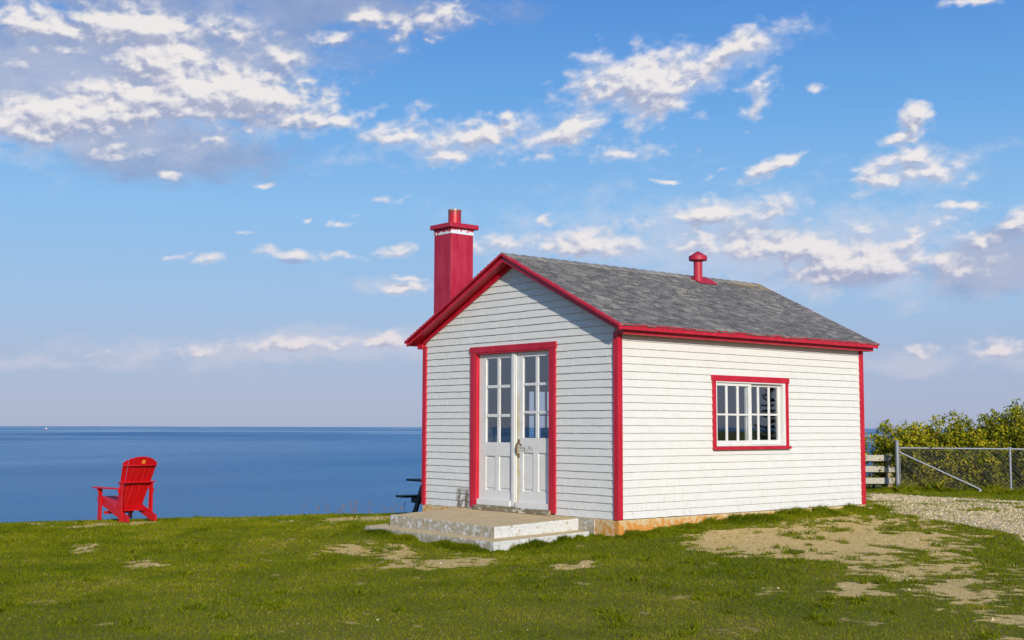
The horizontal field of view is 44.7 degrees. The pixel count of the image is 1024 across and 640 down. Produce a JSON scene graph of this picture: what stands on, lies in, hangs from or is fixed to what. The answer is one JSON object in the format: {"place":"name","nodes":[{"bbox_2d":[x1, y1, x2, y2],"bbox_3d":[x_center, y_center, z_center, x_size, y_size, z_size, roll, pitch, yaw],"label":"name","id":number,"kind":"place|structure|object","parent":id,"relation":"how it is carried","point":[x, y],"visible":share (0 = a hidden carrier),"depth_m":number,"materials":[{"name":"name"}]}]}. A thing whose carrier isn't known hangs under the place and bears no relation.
{"place":"outdoors","nodes":[
{"label":"outdoors","id":0,"kind":"place"},
{"bbox_2d":[0,426,967,522],"bbox_3d":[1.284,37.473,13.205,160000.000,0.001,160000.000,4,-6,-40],"label":"sea","id":1,"kind":"structure","parent":0,"point":[54,473],"depth_m":1053.90,"materials":[{"name":"liquid"}]},
{"bbox_2d":[0,0,1023,361],"bbox_3d":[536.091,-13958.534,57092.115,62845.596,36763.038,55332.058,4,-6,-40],"label":"cloud","id":2,"kind":"structure","parent":0,"point":[124,88],"depth_m":67099.04,"materials":[{"name":"white"}]},
{"bbox_2d":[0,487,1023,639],"bbox_3d":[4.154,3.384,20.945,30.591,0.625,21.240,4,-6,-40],"label":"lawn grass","id":3,"kind":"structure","parent":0,"point":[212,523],"depth_m":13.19,"materials":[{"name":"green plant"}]},
{"bbox_2d":[0,475,1023,639],"bbox_3d":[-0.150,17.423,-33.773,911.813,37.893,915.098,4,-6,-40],"label":"ground","id":4,"kind":"structure","parent":0,"point":[857,588],"depth_m":12.13,"materials":[{"name":"green plant"}]},
{"bbox_2d":[92,456,156,522],"bbox_3d":[-6.402,2.791,20.679,1.024,1.057,0.720,-4,-7,42],"label":"garden chair","id":5,"kind":"object","parent":4,"relation":"on","point":[135,486],"visible":1,"depth_m":20.52,"materials":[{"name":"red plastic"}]},
{"bbox_2d":[303,501,412,516],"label":"dry weeds","id":6,"kind":"object","parent":4,"relation":"on","point":[341,507],"visible":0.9,"depth_m":21.67,"materials":[{"name":"brown plant"}]},
{"bbox_2d":[396,478,421,511],"bbox_3d":[-0.940,3.227,22.388,1.800,0.750,1.500,4,-6,-34],"label":"picnic table","id":7,"kind":"object","parent":4,"relation":"on","point":[416,499],"visible":0.18,"depth_m":22.35,"materials":[{"name":"black plastic"}]},
{"bbox_2d":[365,508,588,550],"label":"concrete steps","id":8,"kind":"structure","parent":4,"relation":"on","point":[493,530],"depth_m":16.54,"materials":[{"name":"grey concrete"}]},
{"bbox_2d":[75,515,1023,639],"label":"scattered pebbles","id":9,"kind":"object","parent":4,"relation":"on","point":[807,556],"visible":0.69,"depth_m":14.15,"materials":[{"name":"stone"}]},
{"bbox_2d":[404,209,879,535],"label":"cottage","id":10,"kind":"structure","parent":4,"relation":"on","point":[677,399],"depth_m":18.13,"materials":[{"name":"white paint"}]},
{"bbox_2d":[477,352,516,506],"bbox_3d":[-0.210,1.602,18.278,0.090,2.225,0.874,4,-6,-40],"label":"door","id":11,"kind":"structure","parent":10,"relation":"in","point":[497,460],"depth_m":18.28,"materials":[{"name":"white paint"}]},
{"bbox_2d":[515,350,548,509],"bbox_3d":[0.308,1.557,17.657,0.108,2.233,0.743,4,-6,-40],"label":"door","id":12,"kind":"structure","parent":10,"relation":"in","point":[532,453],"depth_m":17.70,"materials":[{"name":"white paint"}]},
{"bbox_2d":[541,428,548,437],"bbox_3d":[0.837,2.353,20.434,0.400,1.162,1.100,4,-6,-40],"label":"window pane","id":13,"kind":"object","parent":12,"relation":"in","point":[544,432],"visible":0.12,"depth_m":20.81,"materials":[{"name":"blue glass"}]},
{"bbox_2d":[529,388,548,437],"bbox_3d":[0.817,1.620,21.416,1.757,1.042,0.198,4,-6,-40],"label":"window","id":14,"kind":"structure","parent":10,"relation":"in","point":[545,390],"depth_m":21.11,"materials":[{"name":"white paint"}]},
{"bbox_2d":[711,375,791,449],"bbox_3d":[3.456,1.356,18.167,1.757,1.057,0.198,4,-6,-40],"label":"window","id":15,"kind":"structure","parent":10,"relation":"in","point":[780,385],"depth_m":18.15,"materials":[{"name":"white paint"}]},
{"bbox_2d":[343,477,1023,553],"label":"tall grass","id":16,"kind":"structure","parent":4,"relation":"on","point":[824,511],"depth_m":17.69,"materials":[{"name":"green plant"}]},
{"bbox_2d":[865,438,873,465],"bbox_3d":[7.949,3.369,30.719,1.702,1.894,1.553,0,-5,1],"label":"shrub","id":17,"kind":"object","parent":4,"relation":"on","point":[867,451],"visible":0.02,"depth_m":30.16,"materials":[{"name":"green plant"}]},
{"bbox_2d":[865,443,882,488],"bbox_3d":[8.941,3.620,30.858,0.970,1.304,1.030,4,-6,-40],"label":"shrub","id":18,"kind":"object","parent":4,"relation":"on","point":[873,486],"visible":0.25,"depth_m":30.86,"materials":[{"name":"green plant"}]},
{"bbox_2d":[865,453,894,487],"bbox_3d":[7.954,3.876,30.387,2.615,1.279,0.613,0,-5,0],"label":"wooden fence","id":19,"kind":"object","parent":4,"relation":"on","point":[887,481],"visible":0.29,"depth_m":30.11,"materials":[{"name":"white wood"}]},
{"bbox_2d":[865,419,928,487],"bbox_3d":[9.455,3.377,30.479,1.608,1.915,1.716,4,-6,-40],"label":"shrub","id":20,"kind":"object","parent":4,"relation":"on","point":[886,444],"visible":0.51,"depth_m":30.30,"materials":[{"name":"green plant"}]},
{"bbox_2d":[892,414,966,487],"bbox_3d":[10.162,3.295,30.178,1.881,2.047,1.887,4,-6,-40],"label":"shrub","id":21,"kind":"object","parent":4,"relation":"on","point":[925,432],"visible":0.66,"depth_m":29.86,"materials":[{"name":"green plant"}]},
{"bbox_2d":[866,493,1023,543],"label":"gravel stones","id":22,"kind":"object","parent":4,"relation":"on","point":[945,505],"visible":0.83,"depth_m":20.70,"materials":[{"name":"beige gravel"}]},
{"bbox_2d":[895,440,1023,491],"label":"chain link fence","id":23,"kind":"object","parent":4,"relation":"on","point":[898,471],"visible":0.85,"depth_m":29.29,"materials":[{"name":"metal"}]},
{"bbox_2d":[926,409,995,487],"bbox_3d":[10.963,3.220,30.064,1.645,2.137,1.774,-3,-6,29],"label":"shrub","id":24,"kind":"object","parent":4,"relation":"on","point":[951,435],"visible":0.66,"depth_m":29.63,"materials":[{"name":"green plant"}]},
{"bbox_2d":[940,423,985,442],"bbox_3d":[11.538,3.474,31.155,1.836,1.850,2.144,4,-6,-40],"label":"shrub","id":25,"kind":"object","parent":4,"relation":"on","point":[964,428],"depth_m":31.26,"materials":[{"name":"green plant"}]},
{"bbox_2d":[959,409,1019,488],"bbox_3d":[11.505,3.193,29.823,1.605,2.139,1.512,2,-5,-18],"label":"shrub","id":26,"kind":"object","parent":4,"relation":"on","point":[999,429],"visible":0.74,"depth_m":29.52,"materials":[{"name":"green plant"}]},
{"bbox_2d":[981,398,1023,489],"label":"shrub","id":27,"kind":"object","parent":4,"relation":"on","point":[1017,419],"visible":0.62,"depth_m":29.55,"materials":[{"name":"green plant"}]},
{"bbox_2d":[0,0,1023,428],"label":"sky","id":28,"kind":"structure","parent":0,"point":[85,273],"materials":[{"name":"blue"}]}
]}

